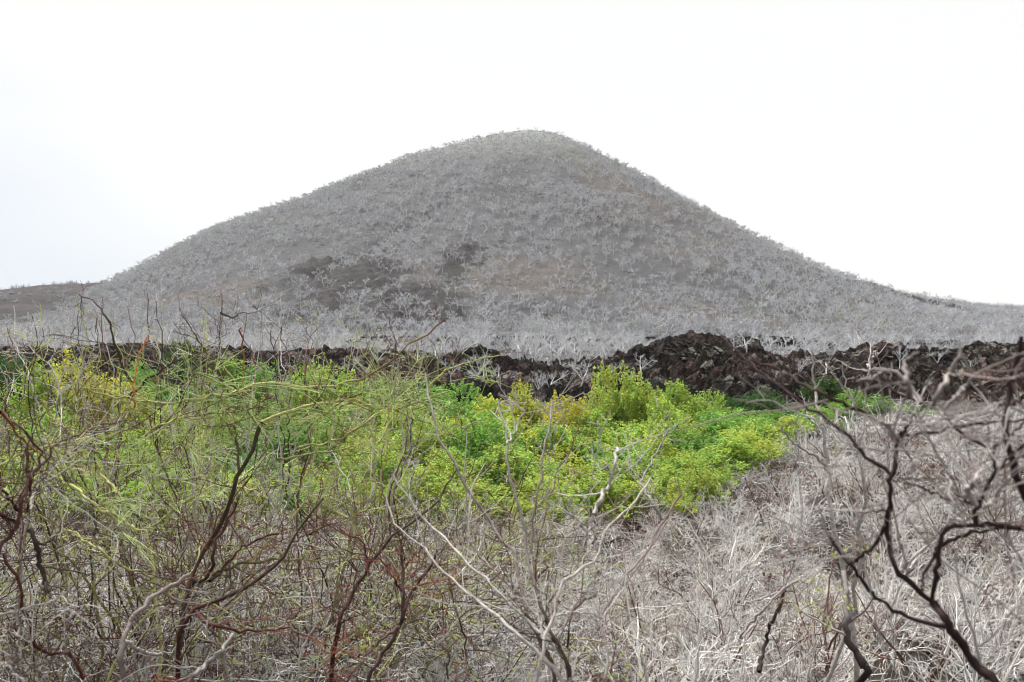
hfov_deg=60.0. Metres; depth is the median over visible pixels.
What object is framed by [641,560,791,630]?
leafless shrub
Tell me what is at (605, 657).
leafless shrub
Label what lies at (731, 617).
leafless shrub
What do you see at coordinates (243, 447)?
green bush
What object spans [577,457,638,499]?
green bush
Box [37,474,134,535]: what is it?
green bush
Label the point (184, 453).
green bush
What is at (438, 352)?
bare tree
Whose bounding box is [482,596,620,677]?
leafless shrub
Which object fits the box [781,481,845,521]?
leafless shrub
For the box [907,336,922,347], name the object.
bare tree
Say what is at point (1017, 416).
leafless shrub
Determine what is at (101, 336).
bare tree
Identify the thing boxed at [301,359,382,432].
green bush
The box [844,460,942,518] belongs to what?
leafless shrub
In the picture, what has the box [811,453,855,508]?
leafless shrub
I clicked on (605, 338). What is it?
bare tree
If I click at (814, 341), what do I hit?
bare tree
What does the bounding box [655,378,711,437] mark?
green bush
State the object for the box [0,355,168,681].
dark red shrub
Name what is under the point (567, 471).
green bush
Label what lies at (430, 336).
bare tree
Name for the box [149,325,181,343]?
bare tree
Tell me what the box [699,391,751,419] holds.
green bush
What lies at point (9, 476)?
green bush
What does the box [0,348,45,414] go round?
green bush
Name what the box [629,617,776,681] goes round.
leafless shrub
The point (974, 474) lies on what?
leafless shrub
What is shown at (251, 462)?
green bush
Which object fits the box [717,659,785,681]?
leafless shrub
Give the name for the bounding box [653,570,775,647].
leafless shrub
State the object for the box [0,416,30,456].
green bush
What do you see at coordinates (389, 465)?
green bush
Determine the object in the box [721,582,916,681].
leafless shrub
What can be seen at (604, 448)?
green bush
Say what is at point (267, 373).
green bush
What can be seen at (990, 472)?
leafless shrub
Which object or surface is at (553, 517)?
leafless shrub
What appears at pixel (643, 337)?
bare tree
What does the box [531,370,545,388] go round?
bare tree
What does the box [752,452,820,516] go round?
leafless shrub
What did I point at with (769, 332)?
bare tree
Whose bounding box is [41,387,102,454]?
green bush
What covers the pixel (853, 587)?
white stick shrub
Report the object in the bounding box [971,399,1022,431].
leafless shrub
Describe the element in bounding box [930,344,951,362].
bare tree
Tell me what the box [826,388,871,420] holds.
green bush
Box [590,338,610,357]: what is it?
bare tree
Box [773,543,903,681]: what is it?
leafless shrub
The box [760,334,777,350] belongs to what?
bare tree
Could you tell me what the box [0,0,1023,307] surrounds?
sky
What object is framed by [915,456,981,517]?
leafless shrub
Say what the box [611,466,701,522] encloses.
green bush
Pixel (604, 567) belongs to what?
leafless shrub
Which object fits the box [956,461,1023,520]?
leafless shrub
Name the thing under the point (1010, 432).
leafless shrub
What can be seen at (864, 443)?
leafless shrub
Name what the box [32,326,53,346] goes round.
bare tree
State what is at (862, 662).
leafless shrub
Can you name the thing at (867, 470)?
leafless shrub
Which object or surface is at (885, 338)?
bare tree
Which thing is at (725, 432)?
green bush
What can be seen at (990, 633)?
leafless shrub
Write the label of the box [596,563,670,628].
leafless shrub
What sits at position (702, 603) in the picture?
leafless shrub
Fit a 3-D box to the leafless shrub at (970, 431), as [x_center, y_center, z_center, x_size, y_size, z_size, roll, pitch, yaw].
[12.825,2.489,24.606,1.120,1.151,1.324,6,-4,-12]
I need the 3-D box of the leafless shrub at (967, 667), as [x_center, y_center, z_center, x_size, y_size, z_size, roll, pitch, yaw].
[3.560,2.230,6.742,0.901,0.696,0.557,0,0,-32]
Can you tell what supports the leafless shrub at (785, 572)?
on the ground
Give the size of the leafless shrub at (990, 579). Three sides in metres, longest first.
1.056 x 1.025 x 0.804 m
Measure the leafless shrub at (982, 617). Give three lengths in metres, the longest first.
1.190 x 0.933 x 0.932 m
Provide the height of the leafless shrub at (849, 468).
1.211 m
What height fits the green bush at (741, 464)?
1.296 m
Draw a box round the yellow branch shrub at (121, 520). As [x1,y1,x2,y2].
[0,346,314,681]
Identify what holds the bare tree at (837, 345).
on the ground
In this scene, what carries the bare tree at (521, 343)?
on the ground
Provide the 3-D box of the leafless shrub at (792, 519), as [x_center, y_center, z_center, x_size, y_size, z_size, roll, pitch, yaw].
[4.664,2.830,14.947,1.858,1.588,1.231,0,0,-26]
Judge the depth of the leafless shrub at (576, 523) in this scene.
16.98 m
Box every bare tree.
[29,321,48,346]
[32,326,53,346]
[88,325,115,341]
[93,327,109,343]
[105,330,125,342]
[120,326,140,342]
[124,331,145,342]
[139,325,160,342]
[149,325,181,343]
[152,328,182,345]
[217,333,240,347]
[227,325,246,348]
[245,334,270,350]
[246,328,267,351]
[248,326,274,350]
[248,333,272,350]
[254,330,286,350]
[257,331,273,349]
[283,333,312,348]
[302,324,320,339]
[310,333,333,346]
[315,338,341,348]
[324,325,346,343]
[326,325,349,344]
[327,329,349,346]
[340,355,363,370]
[358,338,393,361]
[381,325,396,346]
[389,330,410,350]
[392,327,412,348]
[405,335,425,350]
[408,327,430,345]
[411,336,430,350]
[422,327,438,349]
[425,329,438,352]
[428,327,456,353]
[431,343,450,358]
[434,333,457,349]
[436,357,461,382]
[438,327,459,350]
[446,334,458,353]
[451,331,482,353]
[452,328,477,350]
[463,331,485,346]
[463,344,493,374]
[463,361,486,379]
[466,333,481,346]
[468,330,496,342]
[472,324,490,345]
[473,329,495,348]
[488,366,520,379]
[497,327,525,355]
[507,329,534,355]
[510,331,528,357]
[517,340,531,359]
[523,331,547,357]
[528,336,553,361]
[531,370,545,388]
[536,323,554,344]
[536,335,564,360]
[539,334,571,364]
[541,372,568,386]
[543,338,554,361]
[550,339,569,357]
[552,326,570,355]
[559,331,574,354]
[561,338,583,362]
[567,339,581,359]
[568,355,593,385]
[569,339,587,357]
[570,325,591,359]
[584,339,602,356]
[585,327,604,349]
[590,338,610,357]
[596,342,619,358]
[597,330,622,356]
[597,339,621,357]
[605,329,634,349]
[605,333,633,350]
[607,332,626,347]
[614,335,637,352]
[622,329,645,343]
[633,353,657,376]
[671,318,700,335]
[725,324,742,336]
[728,332,751,350]
[736,326,759,351]
[743,328,761,338]
[752,332,768,342]
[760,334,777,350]
[767,326,787,349]
[774,328,798,351]
[781,326,803,349]
[791,339,810,350]
[795,333,814,349]
[796,357,811,371]
[799,338,819,349]
[803,327,818,343]
[805,330,828,351]
[805,338,829,354]
[813,329,837,350]
[816,332,829,351]
[824,332,849,351]
[832,340,847,350]
[841,325,861,347]
[845,332,866,347]
[848,329,874,343]
[870,330,896,342]
[883,327,895,342]
[887,332,910,344]
[889,326,911,343]
[892,344,909,368]
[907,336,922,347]
[925,335,949,346]
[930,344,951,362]
[961,334,979,344]
[969,333,988,342]
[978,324,1001,341]
[995,326,1015,343]
[1004,331,1023,343]
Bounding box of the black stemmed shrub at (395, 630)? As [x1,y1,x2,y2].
[259,409,506,681]
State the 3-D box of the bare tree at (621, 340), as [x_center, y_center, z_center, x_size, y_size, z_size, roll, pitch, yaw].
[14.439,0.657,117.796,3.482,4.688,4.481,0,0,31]
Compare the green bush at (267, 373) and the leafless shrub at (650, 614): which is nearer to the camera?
the leafless shrub at (650, 614)
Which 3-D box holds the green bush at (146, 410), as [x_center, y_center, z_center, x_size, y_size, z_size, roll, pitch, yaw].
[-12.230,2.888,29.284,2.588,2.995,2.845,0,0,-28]
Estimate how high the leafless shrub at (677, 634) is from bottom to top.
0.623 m
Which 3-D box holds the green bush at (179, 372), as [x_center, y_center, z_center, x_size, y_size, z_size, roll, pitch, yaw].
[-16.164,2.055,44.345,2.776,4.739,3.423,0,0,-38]
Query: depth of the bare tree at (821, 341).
119.99 m
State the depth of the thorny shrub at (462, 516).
5.79 m
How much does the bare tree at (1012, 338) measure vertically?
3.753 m
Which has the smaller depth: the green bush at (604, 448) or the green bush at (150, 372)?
the green bush at (604, 448)
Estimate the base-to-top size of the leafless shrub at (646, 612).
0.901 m
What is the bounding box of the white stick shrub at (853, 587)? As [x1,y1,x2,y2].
[772,330,895,681]
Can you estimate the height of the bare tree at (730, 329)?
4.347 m
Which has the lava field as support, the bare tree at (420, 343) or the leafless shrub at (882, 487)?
the bare tree at (420, 343)
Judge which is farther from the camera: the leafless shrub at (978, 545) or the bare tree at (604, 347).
the bare tree at (604, 347)
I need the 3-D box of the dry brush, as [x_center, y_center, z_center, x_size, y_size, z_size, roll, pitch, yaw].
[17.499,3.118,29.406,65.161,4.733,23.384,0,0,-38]
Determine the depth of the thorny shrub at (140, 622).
3.10 m
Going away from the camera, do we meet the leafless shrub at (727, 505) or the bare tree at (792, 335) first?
the leafless shrub at (727, 505)
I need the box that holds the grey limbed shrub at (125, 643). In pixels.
[110,436,404,681]
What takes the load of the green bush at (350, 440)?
on the ground
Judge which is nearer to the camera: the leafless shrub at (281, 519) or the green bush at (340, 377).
the leafless shrub at (281, 519)
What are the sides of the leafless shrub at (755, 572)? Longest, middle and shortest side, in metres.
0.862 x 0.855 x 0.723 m
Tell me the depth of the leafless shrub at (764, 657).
5.92 m
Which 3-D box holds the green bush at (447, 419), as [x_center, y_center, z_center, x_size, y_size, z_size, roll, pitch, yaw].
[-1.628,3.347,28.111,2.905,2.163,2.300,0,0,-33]
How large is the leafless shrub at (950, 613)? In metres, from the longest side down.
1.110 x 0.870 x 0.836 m
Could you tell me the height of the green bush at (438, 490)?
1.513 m
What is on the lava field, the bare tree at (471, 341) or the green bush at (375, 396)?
the bare tree at (471, 341)
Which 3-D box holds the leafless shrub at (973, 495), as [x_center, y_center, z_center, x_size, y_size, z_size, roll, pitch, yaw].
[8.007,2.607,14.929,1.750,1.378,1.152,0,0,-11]
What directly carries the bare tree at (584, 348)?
on the ground
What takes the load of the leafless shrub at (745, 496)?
on the ground
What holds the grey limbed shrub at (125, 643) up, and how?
on the ground
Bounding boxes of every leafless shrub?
[0,565,174,681]
[0,567,110,644]
[2,567,58,642]
[2,579,208,681]
[10,519,64,629]
[41,574,126,642]
[49,547,363,681]
[53,529,151,635]
[94,599,259,680]
[97,592,205,675]
[113,646,474,681]
[220,556,398,669]
[239,613,343,681]
[251,494,305,553]
[257,557,392,679]
[260,540,312,580]
[306,531,346,600]
[351,522,518,681]
[355,512,387,550]
[363,561,581,681]
[401,634,571,681]
[440,501,495,555]
[453,582,594,681]
[463,562,566,657]
[477,500,508,545]
[477,555,617,681]
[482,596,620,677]
[489,537,576,630]
[490,581,619,679]
[509,516,552,557]
[517,604,660,681]
[518,623,645,681]
[521,506,569,553]
[523,619,606,681]
[526,500,587,542]
[527,577,640,653]
[540,530,597,583]
[543,555,642,681]
[551,563,795,681]
[552,502,588,543]
[555,568,610,660]
[558,525,673,649]
[562,504,605,537]
[568,514,613,549]
[574,536,628,645]
[574,576,688,646]
[580,533,737,656]
[594,630,708,681]
[596,528,656,574]
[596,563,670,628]
[601,554,664,662]
[601,575,780,681]
[605,571,711,662]
[615,600,701,669]
[627,496,671,528]
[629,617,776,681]
[632,481,673,527]
[633,521,670,548]
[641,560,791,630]
[646,539,722,592]
[647,598,716,666]
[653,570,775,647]
[653,575,762,643]
[656,497,715,544]
[658,509,715,544]
[660,593,736,679]
[669,503,784,582]
[674,562,859,678]
[681,557,767,645]
[682,495,719,534]
[683,555,735,612]
[684,577,764,665]
[684,614,801,681]
[686,513,767,611]
[693,483,724,529]
[693,543,760,599]
[697,498,745,542]
[700,484,756,549]
[703,527,754,578]
[704,551,884,681]
[706,485,783,557]
[716,512,764,555]
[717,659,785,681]
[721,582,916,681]
[723,554,810,638]
[732,546,800,607]
[740,469,817,533]
[746,457,807,502]
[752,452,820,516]
[755,450,806,487]
[757,459,844,551]
[758,565,821,622]
[760,581,842,681]
[761,459,835,546]
[767,470,820,530]
[772,547,865,652]
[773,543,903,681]
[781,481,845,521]
[785,424,831,470]
[790,550,893,660]
[804,549,929,637]
[806,448,857,482]
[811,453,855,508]
[818,520,967,675]
[821,453,934,568]
[821,456,854,499]
[826,558,1016,680]
[830,462,878,515]
[831,553,934,626]
[832,448,867,494]
[833,437,919,501]
[838,459,928,526]
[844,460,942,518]
[847,454,933,512]
[847,465,909,492]
[847,476,899,525]
[848,519,895,593]
[854,423,882,454]
[854,435,881,459]
[855,514,965,585]
[855,536,948,642]
[861,428,898,446]
[865,430,894,457]
[866,421,936,460]
[867,432,907,473]
[871,505,937,560]
[871,630,1012,681]
[875,591,989,666]
[877,451,985,537]
[878,399,923,437]
[881,535,1023,675]
[882,445,930,504]
[882,482,958,531]
[892,579,1023,663]
[898,440,1003,494]
[905,491,1018,558]
[908,538,1023,676]
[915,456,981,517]
[915,469,969,500]
[919,582,1023,675]
[921,519,1023,630]
[921,549,1023,681]
[923,452,996,482]
[923,567,980,625]
[927,477,1004,538]
[928,434,1010,491]
[929,414,987,471]
[930,556,1023,681]
[930,562,1023,671]
[935,447,1004,506]
[935,460,1012,529]
[950,412,984,444]
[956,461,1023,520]
[962,443,1003,471]
[965,505,1023,574]
[966,458,1008,483]
[969,479,1023,539]
[969,593,1020,667]
[970,391,1023,450]
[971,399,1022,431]
[974,476,1023,535]
[977,468,1022,521]
[989,418,1023,455]
[997,459,1023,533]
[998,612,1023,656]
[1004,395,1023,428]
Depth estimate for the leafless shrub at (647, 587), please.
7.63 m
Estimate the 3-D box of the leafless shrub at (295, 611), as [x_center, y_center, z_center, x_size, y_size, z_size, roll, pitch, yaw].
[-1.338,1.904,5.920,1.399,1.040,0.949,0,0,-19]
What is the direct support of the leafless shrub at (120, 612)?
on the ground
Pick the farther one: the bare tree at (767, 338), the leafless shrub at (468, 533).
the bare tree at (767, 338)
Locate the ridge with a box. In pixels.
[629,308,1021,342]
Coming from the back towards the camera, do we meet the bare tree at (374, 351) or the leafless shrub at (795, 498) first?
the bare tree at (374, 351)
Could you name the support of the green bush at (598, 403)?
on the ground
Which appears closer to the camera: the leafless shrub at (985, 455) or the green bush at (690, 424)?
the leafless shrub at (985, 455)
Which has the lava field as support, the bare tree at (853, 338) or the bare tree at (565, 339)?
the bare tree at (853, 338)
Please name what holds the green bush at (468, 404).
on the ground
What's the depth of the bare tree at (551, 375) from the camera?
68.31 m
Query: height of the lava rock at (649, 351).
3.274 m
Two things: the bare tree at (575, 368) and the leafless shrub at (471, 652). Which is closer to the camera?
the leafless shrub at (471, 652)
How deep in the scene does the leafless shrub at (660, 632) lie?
5.38 m
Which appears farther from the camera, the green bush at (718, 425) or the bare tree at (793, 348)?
the bare tree at (793, 348)
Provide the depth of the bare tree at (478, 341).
86.49 m
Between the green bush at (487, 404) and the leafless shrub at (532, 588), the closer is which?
the leafless shrub at (532, 588)
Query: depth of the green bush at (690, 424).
30.05 m
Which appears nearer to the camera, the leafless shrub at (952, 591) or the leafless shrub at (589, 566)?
the leafless shrub at (952, 591)
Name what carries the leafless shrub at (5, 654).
on the ground
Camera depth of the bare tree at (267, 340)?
113.92 m
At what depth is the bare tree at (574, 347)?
115.45 m
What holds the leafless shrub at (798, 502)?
on the ground
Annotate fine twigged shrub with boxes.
[0,296,120,681]
[16,292,197,681]
[92,290,298,680]
[192,290,412,681]
[305,311,433,681]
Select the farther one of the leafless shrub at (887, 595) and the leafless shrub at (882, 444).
the leafless shrub at (882, 444)
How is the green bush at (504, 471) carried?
on the ground
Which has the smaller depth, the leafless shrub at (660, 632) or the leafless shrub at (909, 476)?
the leafless shrub at (660, 632)
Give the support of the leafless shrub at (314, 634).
on the ground
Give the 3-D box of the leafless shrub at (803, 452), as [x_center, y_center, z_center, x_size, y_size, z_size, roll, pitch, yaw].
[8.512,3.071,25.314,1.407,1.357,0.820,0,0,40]
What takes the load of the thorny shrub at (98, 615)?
on the ground
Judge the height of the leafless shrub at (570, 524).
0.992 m
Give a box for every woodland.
[0,279,1023,312]
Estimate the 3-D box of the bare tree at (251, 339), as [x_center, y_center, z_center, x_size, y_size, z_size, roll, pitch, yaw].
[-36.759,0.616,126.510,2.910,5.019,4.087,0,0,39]
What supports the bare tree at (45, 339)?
on the lava field
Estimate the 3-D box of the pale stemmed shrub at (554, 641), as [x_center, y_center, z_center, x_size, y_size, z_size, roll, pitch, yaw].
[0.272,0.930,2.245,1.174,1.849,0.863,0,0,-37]
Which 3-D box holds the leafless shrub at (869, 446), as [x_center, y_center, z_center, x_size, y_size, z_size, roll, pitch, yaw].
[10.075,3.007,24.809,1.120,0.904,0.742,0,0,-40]
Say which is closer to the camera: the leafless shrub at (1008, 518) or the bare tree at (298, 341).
the leafless shrub at (1008, 518)
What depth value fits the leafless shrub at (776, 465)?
23.29 m
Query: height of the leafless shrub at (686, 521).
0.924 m
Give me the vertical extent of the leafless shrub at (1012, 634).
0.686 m
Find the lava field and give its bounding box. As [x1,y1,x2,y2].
[0,330,1023,405]
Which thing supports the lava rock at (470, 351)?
on the lava field
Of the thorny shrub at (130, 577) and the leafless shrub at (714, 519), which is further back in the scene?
the leafless shrub at (714, 519)
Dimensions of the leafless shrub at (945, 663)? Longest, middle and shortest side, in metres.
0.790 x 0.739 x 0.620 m
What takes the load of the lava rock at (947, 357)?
on the lava field
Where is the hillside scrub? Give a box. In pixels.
[3,128,1023,366]
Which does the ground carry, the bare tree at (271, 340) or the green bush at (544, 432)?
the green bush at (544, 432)
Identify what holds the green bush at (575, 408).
on the ground
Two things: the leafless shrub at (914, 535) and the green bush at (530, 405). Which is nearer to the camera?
the leafless shrub at (914, 535)
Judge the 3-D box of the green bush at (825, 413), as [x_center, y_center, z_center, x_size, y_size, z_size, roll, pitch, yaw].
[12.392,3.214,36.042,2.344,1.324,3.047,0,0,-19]
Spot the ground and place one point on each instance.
(833, 580)
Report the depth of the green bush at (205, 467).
21.61 m
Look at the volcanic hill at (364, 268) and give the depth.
285.50 m
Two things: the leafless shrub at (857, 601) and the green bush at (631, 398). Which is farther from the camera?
the green bush at (631, 398)
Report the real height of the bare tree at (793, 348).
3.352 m
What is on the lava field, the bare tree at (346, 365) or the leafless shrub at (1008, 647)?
the bare tree at (346, 365)
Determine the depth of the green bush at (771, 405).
41.67 m
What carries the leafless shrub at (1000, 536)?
on the ground
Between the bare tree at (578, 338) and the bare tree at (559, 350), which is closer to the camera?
the bare tree at (559, 350)
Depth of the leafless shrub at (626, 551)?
12.44 m
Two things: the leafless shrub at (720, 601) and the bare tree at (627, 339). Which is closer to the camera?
the leafless shrub at (720, 601)
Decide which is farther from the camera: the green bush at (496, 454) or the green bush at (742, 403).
the green bush at (742, 403)
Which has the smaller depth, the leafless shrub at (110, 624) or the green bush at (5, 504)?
the leafless shrub at (110, 624)
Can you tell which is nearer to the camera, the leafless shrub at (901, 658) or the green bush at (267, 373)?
the leafless shrub at (901, 658)
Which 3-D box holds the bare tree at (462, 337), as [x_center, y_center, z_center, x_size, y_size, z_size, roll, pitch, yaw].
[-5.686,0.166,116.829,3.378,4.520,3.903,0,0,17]
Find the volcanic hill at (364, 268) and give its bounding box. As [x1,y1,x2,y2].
[0,130,1023,345]
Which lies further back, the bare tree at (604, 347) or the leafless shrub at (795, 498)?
the bare tree at (604, 347)
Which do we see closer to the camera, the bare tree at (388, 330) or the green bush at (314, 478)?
the green bush at (314, 478)
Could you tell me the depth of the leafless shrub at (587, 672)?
5.34 m
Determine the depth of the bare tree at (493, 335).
127.68 m
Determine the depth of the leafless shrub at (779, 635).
6.10 m
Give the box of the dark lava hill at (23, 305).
[0,283,378,340]
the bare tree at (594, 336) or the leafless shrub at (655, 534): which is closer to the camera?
the leafless shrub at (655, 534)
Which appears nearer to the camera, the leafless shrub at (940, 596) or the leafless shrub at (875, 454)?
the leafless shrub at (940, 596)
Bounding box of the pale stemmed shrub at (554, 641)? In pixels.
[385,344,699,681]
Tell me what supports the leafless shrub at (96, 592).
on the ground
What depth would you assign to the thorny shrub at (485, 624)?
4.01 m
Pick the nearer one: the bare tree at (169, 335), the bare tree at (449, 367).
the bare tree at (449, 367)
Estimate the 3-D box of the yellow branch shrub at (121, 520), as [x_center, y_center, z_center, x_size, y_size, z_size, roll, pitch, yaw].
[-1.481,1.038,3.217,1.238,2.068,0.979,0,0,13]
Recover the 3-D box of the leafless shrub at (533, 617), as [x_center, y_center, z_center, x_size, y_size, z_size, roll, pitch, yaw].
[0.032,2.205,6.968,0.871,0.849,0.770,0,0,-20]
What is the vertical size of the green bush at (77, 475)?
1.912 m
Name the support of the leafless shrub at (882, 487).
on the ground
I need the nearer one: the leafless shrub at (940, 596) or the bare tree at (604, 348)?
the leafless shrub at (940, 596)
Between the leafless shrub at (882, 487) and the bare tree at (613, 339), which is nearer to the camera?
the leafless shrub at (882, 487)
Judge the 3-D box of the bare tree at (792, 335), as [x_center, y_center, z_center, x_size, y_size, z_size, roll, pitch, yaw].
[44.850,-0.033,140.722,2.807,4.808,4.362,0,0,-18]
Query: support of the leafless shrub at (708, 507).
on the ground
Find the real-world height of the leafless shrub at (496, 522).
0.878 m
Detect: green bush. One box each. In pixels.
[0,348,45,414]
[0,356,73,437]
[0,361,24,416]
[0,393,66,439]
[0,401,22,437]
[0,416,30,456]
[0,448,61,495]
[0,472,54,532]
[10,405,101,466]
[17,440,116,516]
[23,348,144,452]
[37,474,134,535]
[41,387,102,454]
[77,423,168,482]
[94,440,190,506]
[99,387,181,442]
[103,358,186,437]
[105,458,205,537]
[138,404,208,478]
[141,443,236,513]
[160,336,209,425]
[165,466,285,533]
[181,401,254,441]
[183,355,254,424]
[183,418,268,475]
[209,358,294,424]
[217,449,290,501]
[229,396,308,461]
[235,408,350,488]
[254,473,326,532]
[269,360,336,458]
[283,456,384,501]
[299,466,384,536]
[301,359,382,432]
[305,396,376,464]
[327,422,420,476]
[329,432,418,504]
[352,385,437,452]
[354,375,391,426]
[364,466,479,534]
[378,403,471,472]
[388,379,459,430]
[408,444,502,493]
[427,478,524,527]
[429,406,531,474]
[439,378,481,421]
[440,413,482,446]
[442,393,513,436]
[456,455,526,499]
[464,429,535,459]
[467,442,561,499]
[477,415,545,453]
[492,474,588,532]
[495,446,565,491]
[500,378,549,433]
[508,471,580,505]
[513,422,609,466]
[518,418,590,467]
[537,449,592,486]
[538,390,595,443]
[548,437,620,472]
[556,471,632,526]
[563,405,632,451]
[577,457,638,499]
[579,378,609,412]
[584,448,697,505]
[586,397,649,431]
[586,440,676,487]
[590,359,677,434]
[595,421,666,454]
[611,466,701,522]
[621,394,687,447]
[624,430,707,487]
[640,406,713,448]
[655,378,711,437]
[659,445,742,486]
[660,424,731,470]
[663,461,731,515]
[680,434,756,473]
[686,404,748,437]
[688,407,767,440]
[692,435,778,476]
[693,387,738,420]
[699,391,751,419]
[706,431,792,471]
[714,417,795,454]
[722,407,777,424]
[729,389,766,415]
[734,417,791,446]
[740,388,791,416]
[743,409,815,429]
[759,415,813,440]
[776,408,816,422]
[791,405,850,434]
[796,374,866,420]
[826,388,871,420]
[835,394,923,427]
[901,408,938,419]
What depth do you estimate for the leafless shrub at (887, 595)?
8.21 m
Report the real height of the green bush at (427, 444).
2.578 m
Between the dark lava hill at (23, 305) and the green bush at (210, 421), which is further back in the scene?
the dark lava hill at (23, 305)
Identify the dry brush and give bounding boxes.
[0,383,1023,681]
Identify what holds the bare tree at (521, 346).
on the lava field
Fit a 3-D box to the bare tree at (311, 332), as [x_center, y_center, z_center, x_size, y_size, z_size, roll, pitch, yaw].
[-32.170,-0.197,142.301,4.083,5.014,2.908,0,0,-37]
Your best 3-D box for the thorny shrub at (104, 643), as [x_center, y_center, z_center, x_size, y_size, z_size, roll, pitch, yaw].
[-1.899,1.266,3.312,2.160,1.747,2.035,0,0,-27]
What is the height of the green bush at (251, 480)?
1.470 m
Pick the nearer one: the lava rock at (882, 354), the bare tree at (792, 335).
the lava rock at (882, 354)
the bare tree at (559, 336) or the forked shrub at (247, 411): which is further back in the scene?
the bare tree at (559, 336)
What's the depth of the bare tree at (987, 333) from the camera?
141.07 m
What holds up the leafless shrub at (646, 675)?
on the ground
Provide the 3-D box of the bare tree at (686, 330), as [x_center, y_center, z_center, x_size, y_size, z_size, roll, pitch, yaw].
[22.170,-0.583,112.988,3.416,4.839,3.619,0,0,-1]
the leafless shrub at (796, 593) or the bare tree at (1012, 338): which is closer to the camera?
the leafless shrub at (796, 593)
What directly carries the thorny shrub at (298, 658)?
on the ground
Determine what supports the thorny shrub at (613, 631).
on the ground
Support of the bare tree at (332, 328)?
on the ground
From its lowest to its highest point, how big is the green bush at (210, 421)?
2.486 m
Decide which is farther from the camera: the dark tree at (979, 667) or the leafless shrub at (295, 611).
the leafless shrub at (295, 611)
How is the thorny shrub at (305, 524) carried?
on the ground
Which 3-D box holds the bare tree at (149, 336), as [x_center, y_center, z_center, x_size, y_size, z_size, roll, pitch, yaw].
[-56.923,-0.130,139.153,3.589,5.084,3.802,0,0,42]
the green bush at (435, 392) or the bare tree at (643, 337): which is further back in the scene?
the bare tree at (643, 337)
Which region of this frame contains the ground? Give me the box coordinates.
[1,342,1023,681]
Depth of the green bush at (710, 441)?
26.43 m
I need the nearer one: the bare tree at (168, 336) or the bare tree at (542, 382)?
the bare tree at (542, 382)
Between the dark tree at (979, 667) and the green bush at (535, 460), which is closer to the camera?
the dark tree at (979, 667)
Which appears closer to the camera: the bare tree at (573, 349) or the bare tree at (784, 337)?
the bare tree at (573, 349)
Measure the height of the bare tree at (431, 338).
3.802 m
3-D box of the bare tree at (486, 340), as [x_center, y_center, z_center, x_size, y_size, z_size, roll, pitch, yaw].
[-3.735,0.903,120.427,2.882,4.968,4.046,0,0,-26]
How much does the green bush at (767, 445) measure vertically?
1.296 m
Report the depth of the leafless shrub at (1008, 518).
14.26 m
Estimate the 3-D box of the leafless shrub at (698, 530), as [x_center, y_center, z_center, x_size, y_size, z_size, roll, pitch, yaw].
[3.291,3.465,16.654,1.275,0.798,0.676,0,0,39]
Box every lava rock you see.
[458,346,494,361]
[615,358,638,369]
[626,346,658,362]
[663,338,694,352]
[678,342,725,362]
[699,356,737,371]
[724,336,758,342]
[870,348,925,364]
[925,352,970,364]
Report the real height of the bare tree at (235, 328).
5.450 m
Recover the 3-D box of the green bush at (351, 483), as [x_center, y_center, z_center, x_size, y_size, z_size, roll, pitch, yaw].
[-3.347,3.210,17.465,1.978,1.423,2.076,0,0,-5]
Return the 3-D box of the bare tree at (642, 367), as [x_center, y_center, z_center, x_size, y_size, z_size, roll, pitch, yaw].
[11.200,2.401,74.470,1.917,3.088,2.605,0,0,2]
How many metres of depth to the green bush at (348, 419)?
28.09 m
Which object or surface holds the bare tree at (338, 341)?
on the ground
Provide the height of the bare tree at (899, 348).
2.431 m
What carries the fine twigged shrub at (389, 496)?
on the ground
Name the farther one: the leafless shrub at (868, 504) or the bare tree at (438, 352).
the bare tree at (438, 352)
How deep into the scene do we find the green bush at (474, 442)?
23.88 m
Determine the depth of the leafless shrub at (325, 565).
10.05 m
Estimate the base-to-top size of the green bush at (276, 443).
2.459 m
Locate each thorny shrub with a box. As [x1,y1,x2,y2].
[0,319,589,681]
[0,370,393,660]
[0,383,379,677]
[0,389,300,681]
[0,430,297,681]
[0,434,558,681]
[0,440,386,681]
[0,470,521,681]
[0,505,440,681]
[0,511,233,681]
[80,451,594,681]
[94,372,636,681]
[252,470,657,681]
[286,426,626,651]
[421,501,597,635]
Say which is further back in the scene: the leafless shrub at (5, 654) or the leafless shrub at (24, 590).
the leafless shrub at (24, 590)
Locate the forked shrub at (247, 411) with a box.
[40,280,533,681]
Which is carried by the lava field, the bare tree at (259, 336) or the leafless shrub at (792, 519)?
the bare tree at (259, 336)
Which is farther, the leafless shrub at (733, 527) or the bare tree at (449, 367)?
the bare tree at (449, 367)
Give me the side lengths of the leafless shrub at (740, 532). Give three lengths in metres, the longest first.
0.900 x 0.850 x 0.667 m
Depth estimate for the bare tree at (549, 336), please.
144.41 m
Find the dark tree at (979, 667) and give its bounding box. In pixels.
[690,328,1023,681]
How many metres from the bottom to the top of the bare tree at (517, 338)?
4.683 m
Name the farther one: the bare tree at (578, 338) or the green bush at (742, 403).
the bare tree at (578, 338)
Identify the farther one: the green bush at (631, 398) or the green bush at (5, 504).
the green bush at (631, 398)
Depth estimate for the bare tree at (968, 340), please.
137.79 m
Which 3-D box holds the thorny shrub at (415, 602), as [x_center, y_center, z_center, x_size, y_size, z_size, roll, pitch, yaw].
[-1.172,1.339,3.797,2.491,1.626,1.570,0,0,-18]
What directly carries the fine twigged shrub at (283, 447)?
on the ground
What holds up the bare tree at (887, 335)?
on the ground
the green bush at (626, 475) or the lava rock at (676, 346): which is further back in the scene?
the lava rock at (676, 346)
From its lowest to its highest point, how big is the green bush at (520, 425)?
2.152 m
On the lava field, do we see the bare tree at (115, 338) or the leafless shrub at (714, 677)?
the bare tree at (115, 338)

